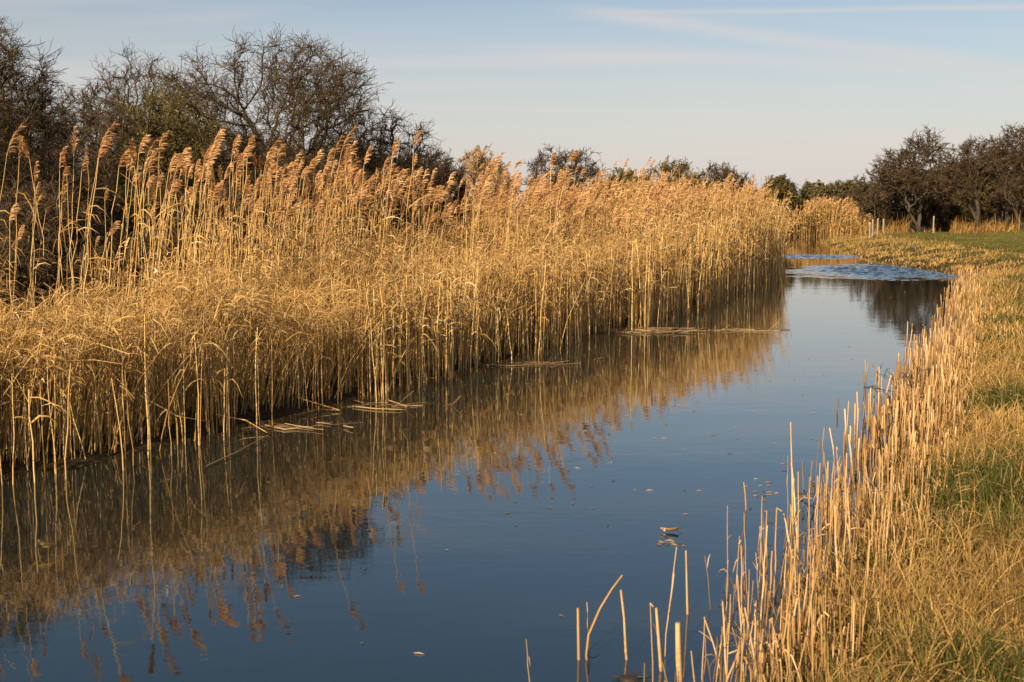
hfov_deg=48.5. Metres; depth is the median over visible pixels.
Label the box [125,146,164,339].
plumed reed
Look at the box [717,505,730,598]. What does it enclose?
dry reed stem
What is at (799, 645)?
dry reed stem
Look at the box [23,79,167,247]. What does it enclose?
thorn bush
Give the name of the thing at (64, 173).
plumed reed
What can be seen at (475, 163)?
willow bush
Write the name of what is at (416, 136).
plumed reed
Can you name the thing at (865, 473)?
dry reed stem
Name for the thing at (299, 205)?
plumed reed
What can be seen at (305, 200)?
plumed reed
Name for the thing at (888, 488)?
dry reed stem
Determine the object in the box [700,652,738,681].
dry reed stem
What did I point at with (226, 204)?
plumed reed
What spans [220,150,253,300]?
plumed reed
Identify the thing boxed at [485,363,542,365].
fallen reed
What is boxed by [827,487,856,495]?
dead twig
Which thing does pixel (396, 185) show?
plumed reed
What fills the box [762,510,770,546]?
dry reed stem
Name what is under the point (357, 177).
plumed reed
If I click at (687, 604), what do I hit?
dry reed stem
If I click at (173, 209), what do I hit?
plumed reed
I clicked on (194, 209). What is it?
plumed reed
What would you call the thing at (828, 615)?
dry reed stem
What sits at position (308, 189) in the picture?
plumed reed
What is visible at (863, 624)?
dry reed stem
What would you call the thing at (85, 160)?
plumed reed
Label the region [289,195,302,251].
plumed reed
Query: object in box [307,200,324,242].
plumed reed
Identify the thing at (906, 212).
thorn bush
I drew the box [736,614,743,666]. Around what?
dry reed stem
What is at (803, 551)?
dry reed stem
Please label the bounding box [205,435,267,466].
fallen reed
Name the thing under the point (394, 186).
plumed reed
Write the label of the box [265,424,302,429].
fallen reed
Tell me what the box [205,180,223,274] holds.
plumed reed
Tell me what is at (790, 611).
dry reed stem
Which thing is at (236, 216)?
plumed reed
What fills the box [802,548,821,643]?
dry reed stem
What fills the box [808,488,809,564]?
dry reed stem
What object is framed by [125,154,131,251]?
plumed reed
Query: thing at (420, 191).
plumed reed
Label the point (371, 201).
plumed reed
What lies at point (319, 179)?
plumed reed
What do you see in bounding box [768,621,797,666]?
dry reed stem
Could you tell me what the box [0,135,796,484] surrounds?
reed bed
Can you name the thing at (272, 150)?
plumed reed
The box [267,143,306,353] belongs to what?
plumed reed
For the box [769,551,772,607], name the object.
dry reed stem
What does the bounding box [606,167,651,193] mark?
olive bush
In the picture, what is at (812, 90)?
sky
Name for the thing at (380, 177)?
plumed reed
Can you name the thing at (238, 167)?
plumed reed
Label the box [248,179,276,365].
plumed reed
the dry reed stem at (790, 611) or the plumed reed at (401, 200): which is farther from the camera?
the plumed reed at (401, 200)
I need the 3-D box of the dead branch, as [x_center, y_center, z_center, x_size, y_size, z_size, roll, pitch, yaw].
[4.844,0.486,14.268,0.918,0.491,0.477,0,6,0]
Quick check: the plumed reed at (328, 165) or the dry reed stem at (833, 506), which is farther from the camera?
the plumed reed at (328, 165)
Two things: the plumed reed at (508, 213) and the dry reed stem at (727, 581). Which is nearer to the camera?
the dry reed stem at (727, 581)
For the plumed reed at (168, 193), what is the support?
on the ground at (96, 456)
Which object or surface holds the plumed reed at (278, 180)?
on the ground at (96, 456)
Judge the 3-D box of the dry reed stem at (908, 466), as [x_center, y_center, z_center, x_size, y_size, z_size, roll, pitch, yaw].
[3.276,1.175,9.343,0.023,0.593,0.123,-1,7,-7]
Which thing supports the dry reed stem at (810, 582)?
on the ground at (96, 456)
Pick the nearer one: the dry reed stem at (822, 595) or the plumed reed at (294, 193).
the dry reed stem at (822, 595)
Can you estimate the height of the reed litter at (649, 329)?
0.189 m
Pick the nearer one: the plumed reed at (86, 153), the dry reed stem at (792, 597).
the dry reed stem at (792, 597)
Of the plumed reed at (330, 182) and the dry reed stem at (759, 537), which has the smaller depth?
the dry reed stem at (759, 537)
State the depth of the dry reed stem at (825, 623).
5.61 m
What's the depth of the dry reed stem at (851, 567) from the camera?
6.69 m
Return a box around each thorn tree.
[59,41,230,281]
[645,156,720,196]
[701,160,752,195]
[798,178,839,206]
[807,180,882,215]
[840,182,891,227]
[846,165,914,231]
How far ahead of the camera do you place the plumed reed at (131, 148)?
13.39 m
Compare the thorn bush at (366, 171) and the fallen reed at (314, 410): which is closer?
the fallen reed at (314, 410)
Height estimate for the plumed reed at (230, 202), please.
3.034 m
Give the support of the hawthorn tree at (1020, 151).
on the ground at (96, 456)
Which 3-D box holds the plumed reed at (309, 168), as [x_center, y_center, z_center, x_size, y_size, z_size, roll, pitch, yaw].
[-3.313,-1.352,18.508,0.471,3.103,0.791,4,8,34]
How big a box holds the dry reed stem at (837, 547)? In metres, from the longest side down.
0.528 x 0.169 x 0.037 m
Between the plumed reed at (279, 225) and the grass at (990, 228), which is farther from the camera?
the grass at (990, 228)
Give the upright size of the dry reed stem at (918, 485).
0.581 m
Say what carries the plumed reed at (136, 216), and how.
on the ground at (96, 456)
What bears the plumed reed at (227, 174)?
on the ground at (96, 456)
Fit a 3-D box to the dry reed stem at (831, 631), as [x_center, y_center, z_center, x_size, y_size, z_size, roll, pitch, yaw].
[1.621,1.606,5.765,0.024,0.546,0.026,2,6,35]
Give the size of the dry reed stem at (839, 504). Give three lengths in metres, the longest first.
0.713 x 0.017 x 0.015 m
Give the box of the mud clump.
[612,670,651,681]
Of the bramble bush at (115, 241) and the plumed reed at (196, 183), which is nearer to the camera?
the plumed reed at (196, 183)
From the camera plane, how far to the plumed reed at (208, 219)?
18.43 m
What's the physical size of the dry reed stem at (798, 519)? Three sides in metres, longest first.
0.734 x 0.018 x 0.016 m
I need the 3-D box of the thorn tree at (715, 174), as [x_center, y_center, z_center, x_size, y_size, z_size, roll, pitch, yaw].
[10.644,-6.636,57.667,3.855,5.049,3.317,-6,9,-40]
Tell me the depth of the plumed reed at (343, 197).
19.50 m
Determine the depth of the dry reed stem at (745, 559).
7.17 m
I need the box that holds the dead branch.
[863,361,930,397]
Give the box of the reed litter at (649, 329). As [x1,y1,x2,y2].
[246,322,789,429]
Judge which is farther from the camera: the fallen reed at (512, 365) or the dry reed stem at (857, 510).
the fallen reed at (512, 365)
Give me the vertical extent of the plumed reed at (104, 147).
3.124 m
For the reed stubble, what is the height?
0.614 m
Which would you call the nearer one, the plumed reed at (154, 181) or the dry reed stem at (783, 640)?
the dry reed stem at (783, 640)
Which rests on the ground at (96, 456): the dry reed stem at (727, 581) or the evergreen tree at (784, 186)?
the evergreen tree at (784, 186)
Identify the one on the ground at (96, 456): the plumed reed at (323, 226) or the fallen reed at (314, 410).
the plumed reed at (323, 226)
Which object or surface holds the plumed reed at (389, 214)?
on the ground at (96, 456)
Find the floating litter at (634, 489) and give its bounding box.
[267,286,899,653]
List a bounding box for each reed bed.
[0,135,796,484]
[784,194,872,236]
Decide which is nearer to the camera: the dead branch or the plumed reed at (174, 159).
the dead branch
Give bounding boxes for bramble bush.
[0,175,172,335]
[75,180,337,305]
[243,153,430,265]
[902,193,969,231]
[969,174,1023,227]
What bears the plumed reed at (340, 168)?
on the ground at (96, 456)
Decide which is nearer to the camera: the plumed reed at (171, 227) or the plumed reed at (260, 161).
the plumed reed at (171, 227)
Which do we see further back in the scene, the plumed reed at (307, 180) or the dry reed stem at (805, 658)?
the plumed reed at (307, 180)
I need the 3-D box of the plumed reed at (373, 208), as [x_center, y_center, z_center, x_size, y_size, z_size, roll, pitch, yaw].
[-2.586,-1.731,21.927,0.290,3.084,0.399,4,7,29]
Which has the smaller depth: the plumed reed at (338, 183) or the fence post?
the plumed reed at (338, 183)
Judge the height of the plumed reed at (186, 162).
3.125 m
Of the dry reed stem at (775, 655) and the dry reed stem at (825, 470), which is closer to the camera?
the dry reed stem at (775, 655)
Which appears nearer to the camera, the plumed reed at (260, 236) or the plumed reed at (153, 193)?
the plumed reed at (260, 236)
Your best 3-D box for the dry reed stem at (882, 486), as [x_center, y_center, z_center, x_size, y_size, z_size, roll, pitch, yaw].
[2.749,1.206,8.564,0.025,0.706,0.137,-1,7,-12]
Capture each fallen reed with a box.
[0,425,86,450]
[45,411,109,414]
[140,395,207,421]
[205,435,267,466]
[217,414,266,432]
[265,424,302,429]
[296,397,340,410]
[296,409,339,415]
[352,406,401,409]
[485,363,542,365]
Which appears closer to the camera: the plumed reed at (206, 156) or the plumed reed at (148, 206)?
the plumed reed at (206, 156)
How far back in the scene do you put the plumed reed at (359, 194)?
20.14 m
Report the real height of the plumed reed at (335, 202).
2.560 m
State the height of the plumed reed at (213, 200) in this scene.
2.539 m
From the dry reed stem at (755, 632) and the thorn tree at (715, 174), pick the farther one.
the thorn tree at (715, 174)
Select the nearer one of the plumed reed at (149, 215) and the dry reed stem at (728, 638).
the dry reed stem at (728, 638)
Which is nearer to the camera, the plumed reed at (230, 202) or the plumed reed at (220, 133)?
the plumed reed at (220, 133)
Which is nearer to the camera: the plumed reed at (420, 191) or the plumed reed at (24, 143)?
the plumed reed at (24, 143)
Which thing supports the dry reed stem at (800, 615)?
on the ground at (96, 456)
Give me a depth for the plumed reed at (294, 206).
16.37 m
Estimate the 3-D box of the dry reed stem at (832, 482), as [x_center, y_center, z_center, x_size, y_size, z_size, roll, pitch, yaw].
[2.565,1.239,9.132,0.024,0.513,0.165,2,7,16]
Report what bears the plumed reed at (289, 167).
on the ground at (96, 456)
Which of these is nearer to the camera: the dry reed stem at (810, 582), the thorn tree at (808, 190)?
the dry reed stem at (810, 582)
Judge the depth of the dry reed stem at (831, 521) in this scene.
7.52 m
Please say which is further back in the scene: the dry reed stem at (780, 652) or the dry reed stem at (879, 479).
the dry reed stem at (879, 479)
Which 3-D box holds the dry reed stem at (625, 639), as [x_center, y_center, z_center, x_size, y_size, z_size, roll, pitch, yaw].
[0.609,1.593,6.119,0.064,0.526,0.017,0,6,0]
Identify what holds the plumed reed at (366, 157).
on the ground at (96, 456)
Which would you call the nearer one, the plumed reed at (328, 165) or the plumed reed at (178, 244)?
the plumed reed at (178, 244)
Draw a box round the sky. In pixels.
[0,0,1023,209]
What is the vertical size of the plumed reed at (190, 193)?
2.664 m
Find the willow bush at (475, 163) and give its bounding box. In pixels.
[441,144,519,232]
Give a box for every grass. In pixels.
[713,229,1023,681]
[848,212,1023,236]
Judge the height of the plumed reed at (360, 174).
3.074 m
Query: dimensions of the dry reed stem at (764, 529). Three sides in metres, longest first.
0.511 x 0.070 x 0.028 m
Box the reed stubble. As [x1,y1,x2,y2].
[644,266,1023,681]
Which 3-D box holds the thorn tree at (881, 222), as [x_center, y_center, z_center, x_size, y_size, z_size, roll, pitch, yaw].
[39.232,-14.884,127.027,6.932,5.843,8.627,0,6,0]
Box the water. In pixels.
[0,236,969,681]
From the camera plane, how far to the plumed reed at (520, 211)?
21.37 m
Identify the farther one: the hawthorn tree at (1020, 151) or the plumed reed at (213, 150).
the hawthorn tree at (1020, 151)
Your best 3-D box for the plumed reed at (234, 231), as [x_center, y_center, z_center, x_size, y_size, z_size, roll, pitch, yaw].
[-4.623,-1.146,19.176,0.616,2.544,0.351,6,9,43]
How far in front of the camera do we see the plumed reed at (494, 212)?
20.98 m
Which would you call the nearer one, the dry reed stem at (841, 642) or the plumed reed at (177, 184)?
the dry reed stem at (841, 642)
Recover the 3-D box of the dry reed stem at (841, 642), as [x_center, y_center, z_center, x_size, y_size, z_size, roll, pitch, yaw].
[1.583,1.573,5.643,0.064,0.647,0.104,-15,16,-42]
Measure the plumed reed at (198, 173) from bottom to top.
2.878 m
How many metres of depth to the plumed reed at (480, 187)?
21.46 m
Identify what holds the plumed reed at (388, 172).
on the ground at (96, 456)
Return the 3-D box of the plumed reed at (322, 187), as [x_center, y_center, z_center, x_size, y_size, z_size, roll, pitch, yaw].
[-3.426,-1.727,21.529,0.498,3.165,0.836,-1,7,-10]
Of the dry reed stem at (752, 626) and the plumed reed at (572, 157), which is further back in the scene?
the plumed reed at (572, 157)
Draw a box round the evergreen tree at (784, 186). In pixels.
[756,173,803,218]
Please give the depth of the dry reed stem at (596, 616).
6.10 m
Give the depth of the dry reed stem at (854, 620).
5.82 m
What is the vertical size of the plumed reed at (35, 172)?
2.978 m
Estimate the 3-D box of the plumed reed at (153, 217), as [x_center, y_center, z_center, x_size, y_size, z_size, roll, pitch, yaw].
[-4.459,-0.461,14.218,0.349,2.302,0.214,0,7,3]
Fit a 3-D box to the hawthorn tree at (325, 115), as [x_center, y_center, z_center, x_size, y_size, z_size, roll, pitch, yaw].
[-5.414,-4.069,26.687,6.244,6.633,6.380,0,6,0]
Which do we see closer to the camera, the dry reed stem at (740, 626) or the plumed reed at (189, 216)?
the dry reed stem at (740, 626)
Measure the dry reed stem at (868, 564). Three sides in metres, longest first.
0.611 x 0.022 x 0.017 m
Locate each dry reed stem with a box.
[526,640,529,681]
[577,608,579,659]
[585,575,622,659]
[586,602,596,650]
[620,590,627,659]
[650,603,657,681]
[655,608,662,670]
[664,547,676,655]
[675,622,682,681]
[685,550,688,613]
[696,619,726,668]
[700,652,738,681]
[701,617,704,681]
[709,603,726,681]
[715,618,744,681]
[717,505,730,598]
[718,602,725,674]
[720,626,722,681]
[726,565,727,602]
[726,594,730,681]
[729,607,758,681]
[731,608,750,681]
[732,536,739,590]
[733,540,742,611]
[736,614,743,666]
[737,574,744,681]
[740,524,747,592]
[740,600,756,647]
[742,546,744,591]
[743,482,746,509]
[745,569,757,675]
[753,496,762,581]
[754,604,755,680]
[759,526,766,610]
[760,525,774,619]
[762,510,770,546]
[763,590,768,661]
[764,510,767,564]
[764,609,786,677]
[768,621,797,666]
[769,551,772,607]
[769,618,772,651]
[769,622,784,673]
[772,640,778,680]
[773,508,785,596]
[773,634,779,675]
[778,565,782,601]
[779,599,790,648]
[780,621,803,675]
[781,504,791,548]
[782,513,792,557]
[783,553,790,591]
[784,563,794,640]
[785,462,796,544]
[785,567,813,664]
[786,456,787,522]
[786,550,791,640]
[786,582,792,646]
[787,613,789,680]
[788,478,794,556]
[789,593,797,644]
[790,422,793,521]
[791,561,795,625]
[792,537,799,598]
[794,544,808,606]
[795,461,804,505]
[795,574,803,661]
[795,588,802,640]
[796,461,812,506]
[796,536,804,567]
[797,472,798,559]
[800,573,807,643]
[802,475,817,545]
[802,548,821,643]
[803,588,815,679]
[804,636,805,678]
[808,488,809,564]
[808,577,810,655]
[809,546,816,634]
[811,441,818,495]
[811,530,815,598]
[811,599,812,678]
[813,494,823,546]
[813,587,827,665]
[814,545,825,599]
[814,572,818,618]
[814,593,816,651]
[815,457,823,531]
[815,501,825,556]
[816,463,820,535]
[816,569,822,649]
[817,527,821,601]
[819,469,834,550]
[819,626,822,670]
[820,614,822,650]
[821,578,822,618]
[823,611,829,676]
[824,452,829,502]
[825,469,826,544]
[825,598,842,675]
[826,461,828,546]
[827,494,834,564]
[827,604,832,642]
[829,473,832,558]
[829,524,842,575]
[830,462,833,510]
[830,478,837,561]
[830,604,832,665]
[833,611,836,663]
[834,504,844,581]
[836,446,837,477]
[836,476,841,535]
[836,626,858,672]
[838,478,842,545]
[841,466,845,526]
[842,475,850,559]
[842,501,849,587]
[842,530,855,607]
[843,483,857,539]
[843,492,847,549]
[844,598,853,668]
[845,453,846,511]
[845,488,867,559]
[850,596,852,655]
[852,602,855,643]
[854,483,861,520]
[855,491,866,550]
[855,516,861,595]
[856,511,857,574]
[857,609,860,660]
[860,460,864,534]
[860,600,867,650]
[864,448,866,503]
[864,466,881,500]
[865,540,870,599]
[868,451,880,506]
[871,487,876,542]
[871,504,872,551]
[873,512,875,550]
[875,460,882,520]
[876,519,878,548]
[877,522,881,561]
[879,535,880,580]
[879,548,884,616]
[881,493,886,541]
[881,509,885,566]
[882,466,892,510]
[885,511,889,556]
[885,538,887,569]
[887,461,888,517]
[890,527,906,587]
[891,492,908,549]
[892,506,902,569]
[893,479,898,523]
[895,462,901,502]
[896,483,905,520]
[900,456,906,502]
[900,463,902,524]
[907,447,909,490]
[911,457,915,485]
[915,467,920,508]
[916,464,919,512]
[918,480,925,521]
[920,472,923,512]
[922,444,925,469]
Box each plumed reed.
[0,125,25,257]
[9,203,40,382]
[13,140,38,376]
[13,225,24,302]
[17,137,62,308]
[26,193,50,329]
[28,161,45,350]
[31,181,49,322]
[32,198,59,299]
[48,166,85,310]
[51,146,89,389]
[52,184,73,320]
[58,154,73,292]
[66,126,78,306]
[71,156,111,309]
[76,149,103,309]
[78,122,119,303]
[78,137,125,413]
[83,205,90,298]
[89,236,99,292]
[93,220,120,296]
[99,237,107,280]
[104,188,126,272]
[105,146,135,296]
[111,138,157,378]
[114,153,137,300]
[115,203,127,295]
[121,176,139,295]
[123,134,150,301]
[123,165,141,289]
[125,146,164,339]
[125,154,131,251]
[128,137,164,364]
[135,175,154,292]
[138,173,147,286]
[142,156,177,391]
[142,186,158,253]
[144,147,191,384]
[145,183,177,280]
[146,177,159,279]
[147,173,169,289]
[147,202,158,232]
[147,205,151,263]
[147,212,163,370]
[149,152,156,267]
[149,180,190,366]
[150,171,177,306]
[151,132,191,338]
[152,203,164,280]
[155,164,169,393]
[155,221,166,300]
[158,153,181,269]
[160,156,191,319]
[164,153,187,272]
[164,180,175,263]
[166,194,175,255]
[172,191,190,361]
[173,164,194,297]
[175,164,210,284]
[179,158,210,372]
[179,187,198,292]
[180,170,200,288]
[180,196,194,359]
[181,152,200,344]
[181,164,200,319]
[183,166,202,251]
[184,167,192,246]
[187,166,213,342]
[187,180,216,292]
[188,192,202,264]
[189,164,217,369]
[190,128,225,287]
[192,145,213,359]
[195,142,222,375]
[198,148,221,278]
[199,170,214,292]
[201,187,218,275]
[201,217,207,258]
[202,183,225,268]
[202,184,211,258]
[202,184,214,263]
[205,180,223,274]
[206,183,225,258]
[206,205,236,360]
[210,162,232,268]
[210,165,227,360]
[211,198,219,265]
[212,154,253,279]
[213,191,229,264]
[215,165,234,275]
[215,187,229,285]
[217,153,257,386]
[217,199,240,272]
[217,201,233,294]
[218,204,227,370]
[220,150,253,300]
[223,171,241,252]
[226,135,240,263]
[226,197,245,283]
[226,237,239,386]
[228,135,269,312]
[231,177,277,387]
[233,154,250,279]
[233,184,253,330]
[234,175,250,266]
[234,211,247,270]
[236,146,267,387]
[242,206,274,352]
[243,140,281,369]
[244,184,258,263]
[245,175,259,350]
[247,198,261,278]
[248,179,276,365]
[248,197,272,366]
[252,152,263,361]
[252,157,272,280]
[256,155,269,240]
[256,189,275,352]
[257,194,281,325]
[257,206,295,342]
[261,174,279,332]
[262,146,280,272]
[264,151,278,282]
[264,189,279,262]
[265,168,275,287]
[265,209,278,258]
[266,162,293,345]
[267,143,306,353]
[267,160,275,180]
[268,203,298,362]
[270,168,272,223]
[270,181,295,281]
[274,172,291,278]
[274,173,297,353]
[275,180,297,276]
[276,175,281,230]
[279,169,300,263]
[284,188,297,271]
[286,188,307,269]
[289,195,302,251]
[292,162,328,261]
[292,226,319,328]
[292,236,304,277]
[295,166,308,227]
[296,201,317,246]
[298,186,320,298]
[300,178,308,221]
[300,198,307,225]
[303,187,309,333]
[304,180,310,257]
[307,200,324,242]
[308,173,324,234]
[308,192,318,266]
[310,208,321,249]
[311,124,359,376]
[312,161,331,249]
[313,206,331,278]
[318,169,334,231]
[318,188,326,283]
[319,221,330,261]
[321,175,341,262]
[321,179,331,241]
[324,170,329,222]
[324,170,332,328]
[325,154,349,249]
[325,166,342,243]
[325,196,340,255]
[327,160,337,240]
[331,168,346,232]
[335,179,348,252]
[337,186,350,247]
[338,184,352,254]
[339,181,369,257]
[340,151,360,236]
[341,166,361,249]
[342,146,369,218]
[344,169,362,232]
[347,192,361,245]
[350,170,359,266]
[353,168,371,240]
[353,203,355,237]
[356,174,373,246]
[357,146,376,259]
[364,202,375,243]
[365,196,385,243]
[367,163,395,256]
[367,179,378,249]
[371,171,386,249]
[374,172,385,245]
[377,156,399,251]
[378,141,409,322]
[379,196,392,246]
[380,185,401,255]
[381,179,395,247]
[383,138,397,256]
[383,198,398,244]
[385,185,400,236]
[390,181,405,253]
[397,199,406,261]
[400,196,405,265]
[401,130,450,325]
[406,193,411,325]
[409,191,424,291]
[410,154,417,246]
[412,201,432,255]
[419,188,436,259]
[420,183,431,244]
[420,194,430,243]
[422,212,436,252]
[423,185,443,253]
[430,211,439,253]
[431,219,445,260]
[434,209,445,254]
[437,205,452,257]
[439,195,453,272]
[461,184,474,258]
[465,177,490,269]
[469,189,483,294]
[472,186,486,244]
[484,206,497,253]
[497,204,509,269]
[501,215,518,331]
[504,178,539,330]
[505,172,523,246]
[506,192,515,332]
[506,195,515,244]
[507,208,523,309]
[517,200,525,319]
[550,152,573,252]
[554,150,583,235]
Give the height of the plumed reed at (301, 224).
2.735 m
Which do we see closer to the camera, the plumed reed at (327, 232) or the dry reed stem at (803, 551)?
the dry reed stem at (803, 551)
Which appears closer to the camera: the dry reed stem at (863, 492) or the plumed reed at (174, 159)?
the dry reed stem at (863, 492)
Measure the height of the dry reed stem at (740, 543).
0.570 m
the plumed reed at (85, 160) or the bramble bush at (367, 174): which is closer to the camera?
the plumed reed at (85, 160)
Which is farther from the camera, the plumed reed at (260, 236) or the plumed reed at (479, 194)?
the plumed reed at (479, 194)
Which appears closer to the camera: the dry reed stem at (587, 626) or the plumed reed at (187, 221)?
the dry reed stem at (587, 626)
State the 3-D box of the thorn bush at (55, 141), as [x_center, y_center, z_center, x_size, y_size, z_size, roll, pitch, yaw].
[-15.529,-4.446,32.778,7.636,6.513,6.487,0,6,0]
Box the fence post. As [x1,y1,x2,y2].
[869,223,870,238]
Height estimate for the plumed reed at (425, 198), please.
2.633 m
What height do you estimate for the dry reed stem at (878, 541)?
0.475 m
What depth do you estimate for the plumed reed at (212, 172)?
16.36 m
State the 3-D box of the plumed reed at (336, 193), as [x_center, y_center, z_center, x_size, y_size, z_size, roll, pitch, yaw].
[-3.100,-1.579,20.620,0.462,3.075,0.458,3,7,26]
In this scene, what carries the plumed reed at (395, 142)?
on the ground at (96, 456)
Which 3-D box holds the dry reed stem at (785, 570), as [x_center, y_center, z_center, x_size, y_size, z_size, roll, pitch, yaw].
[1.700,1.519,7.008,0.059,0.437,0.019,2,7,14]
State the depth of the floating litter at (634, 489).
9.65 m
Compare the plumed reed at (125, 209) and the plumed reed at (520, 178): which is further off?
the plumed reed at (520, 178)
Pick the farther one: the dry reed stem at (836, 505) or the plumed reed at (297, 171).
the plumed reed at (297, 171)
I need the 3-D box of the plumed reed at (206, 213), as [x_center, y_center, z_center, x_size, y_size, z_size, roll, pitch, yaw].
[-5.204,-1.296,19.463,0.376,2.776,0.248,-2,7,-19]
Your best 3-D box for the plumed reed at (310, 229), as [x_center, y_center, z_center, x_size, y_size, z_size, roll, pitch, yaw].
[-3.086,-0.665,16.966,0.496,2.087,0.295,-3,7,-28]
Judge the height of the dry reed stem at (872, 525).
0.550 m
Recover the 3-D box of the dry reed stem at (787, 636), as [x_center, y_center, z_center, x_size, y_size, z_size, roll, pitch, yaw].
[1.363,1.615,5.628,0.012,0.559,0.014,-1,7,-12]
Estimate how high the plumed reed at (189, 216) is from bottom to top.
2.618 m
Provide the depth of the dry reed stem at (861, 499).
8.73 m
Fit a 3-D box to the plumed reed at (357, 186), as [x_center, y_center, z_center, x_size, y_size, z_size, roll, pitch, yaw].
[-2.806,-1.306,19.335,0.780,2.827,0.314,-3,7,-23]
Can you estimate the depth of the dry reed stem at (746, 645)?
5.73 m
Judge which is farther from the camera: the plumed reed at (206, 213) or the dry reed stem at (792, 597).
the plumed reed at (206, 213)
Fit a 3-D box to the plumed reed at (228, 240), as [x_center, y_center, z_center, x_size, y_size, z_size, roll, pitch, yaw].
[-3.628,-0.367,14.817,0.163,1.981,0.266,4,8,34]
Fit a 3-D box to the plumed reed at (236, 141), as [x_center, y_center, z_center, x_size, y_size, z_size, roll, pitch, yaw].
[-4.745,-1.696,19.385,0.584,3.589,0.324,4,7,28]
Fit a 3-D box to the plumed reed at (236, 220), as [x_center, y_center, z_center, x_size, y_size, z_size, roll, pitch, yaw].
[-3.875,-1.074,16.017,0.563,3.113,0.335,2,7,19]
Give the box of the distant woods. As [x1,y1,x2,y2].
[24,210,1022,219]
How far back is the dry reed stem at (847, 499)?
7.76 m
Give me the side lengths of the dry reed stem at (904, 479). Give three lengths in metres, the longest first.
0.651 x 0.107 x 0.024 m
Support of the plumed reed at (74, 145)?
on the ground at (96, 456)
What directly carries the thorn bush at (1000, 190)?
on the ground at (96, 456)
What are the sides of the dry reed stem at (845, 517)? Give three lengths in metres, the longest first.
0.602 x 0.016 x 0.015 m
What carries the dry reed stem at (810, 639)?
on the ground at (96, 456)
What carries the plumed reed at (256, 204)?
on the ground at (96, 456)
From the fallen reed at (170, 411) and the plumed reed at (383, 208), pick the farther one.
the plumed reed at (383, 208)
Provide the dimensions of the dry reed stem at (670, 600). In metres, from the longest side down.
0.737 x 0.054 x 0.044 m
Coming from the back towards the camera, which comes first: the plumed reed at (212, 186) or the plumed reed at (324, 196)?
the plumed reed at (324, 196)
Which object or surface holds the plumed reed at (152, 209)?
on the ground at (96, 456)
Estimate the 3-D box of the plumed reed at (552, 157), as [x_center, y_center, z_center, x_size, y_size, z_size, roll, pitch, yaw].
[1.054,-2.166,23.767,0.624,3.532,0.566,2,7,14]
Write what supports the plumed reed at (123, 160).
on the ground at (96, 456)
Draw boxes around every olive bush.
[91,75,262,277]
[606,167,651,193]
[916,163,993,231]
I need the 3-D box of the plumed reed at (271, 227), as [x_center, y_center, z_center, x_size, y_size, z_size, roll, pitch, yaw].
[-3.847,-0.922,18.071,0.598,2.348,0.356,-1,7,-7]
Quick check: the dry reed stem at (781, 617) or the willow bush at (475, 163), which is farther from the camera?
the willow bush at (475, 163)
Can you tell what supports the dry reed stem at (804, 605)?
on the ground at (96, 456)
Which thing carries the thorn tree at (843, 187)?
on the ground at (96, 456)
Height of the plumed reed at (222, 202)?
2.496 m
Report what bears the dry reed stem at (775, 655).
on the ground at (96, 456)
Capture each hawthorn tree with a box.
[0,16,137,315]
[140,23,417,200]
[512,143,622,214]
[868,123,956,231]
[936,132,1012,229]
[974,122,1023,231]
[1014,146,1023,162]
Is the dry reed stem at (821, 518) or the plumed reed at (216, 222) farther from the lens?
the plumed reed at (216, 222)
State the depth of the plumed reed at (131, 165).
14.17 m
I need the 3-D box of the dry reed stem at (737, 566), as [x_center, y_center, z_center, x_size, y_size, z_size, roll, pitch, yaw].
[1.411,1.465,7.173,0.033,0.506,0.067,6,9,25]
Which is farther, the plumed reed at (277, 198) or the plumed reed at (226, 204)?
the plumed reed at (277, 198)
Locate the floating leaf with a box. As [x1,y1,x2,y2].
[661,527,683,530]
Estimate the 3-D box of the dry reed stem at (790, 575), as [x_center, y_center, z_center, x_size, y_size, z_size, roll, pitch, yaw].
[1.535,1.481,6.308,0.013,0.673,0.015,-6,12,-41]
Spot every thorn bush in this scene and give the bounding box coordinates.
[0,102,99,222]
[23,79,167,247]
[78,116,255,261]
[178,126,329,246]
[307,135,426,245]
[312,103,450,246]
[384,148,482,249]
[876,168,941,231]
[941,161,1003,231]
[993,164,1023,218]
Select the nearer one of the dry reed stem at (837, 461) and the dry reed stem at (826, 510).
the dry reed stem at (826, 510)
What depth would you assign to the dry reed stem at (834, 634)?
5.78 m
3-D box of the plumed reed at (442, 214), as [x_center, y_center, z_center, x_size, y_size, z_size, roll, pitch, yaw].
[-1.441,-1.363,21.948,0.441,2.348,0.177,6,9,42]
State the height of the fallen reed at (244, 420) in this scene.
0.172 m
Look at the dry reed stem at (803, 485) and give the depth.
9.32 m
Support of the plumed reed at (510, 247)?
on the ground at (96, 456)
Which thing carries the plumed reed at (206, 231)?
on the ground at (96, 456)
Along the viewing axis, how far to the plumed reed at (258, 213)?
16.48 m
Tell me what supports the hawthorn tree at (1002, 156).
on the ground at (96, 456)
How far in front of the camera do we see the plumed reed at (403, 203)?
21.53 m
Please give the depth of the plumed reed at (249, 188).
14.38 m
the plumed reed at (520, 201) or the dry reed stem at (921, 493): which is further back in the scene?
the plumed reed at (520, 201)
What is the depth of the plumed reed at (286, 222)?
18.74 m
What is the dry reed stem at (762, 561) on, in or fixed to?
on the ground at (96, 456)
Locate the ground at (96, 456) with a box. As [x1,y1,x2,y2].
[0,212,1023,681]
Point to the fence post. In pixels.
(869, 230)
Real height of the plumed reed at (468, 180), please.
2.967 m
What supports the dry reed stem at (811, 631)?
on the ground at (96, 456)
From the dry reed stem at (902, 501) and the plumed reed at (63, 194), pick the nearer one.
the dry reed stem at (902, 501)
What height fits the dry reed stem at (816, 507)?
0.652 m
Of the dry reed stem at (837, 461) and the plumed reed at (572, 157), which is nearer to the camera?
the dry reed stem at (837, 461)

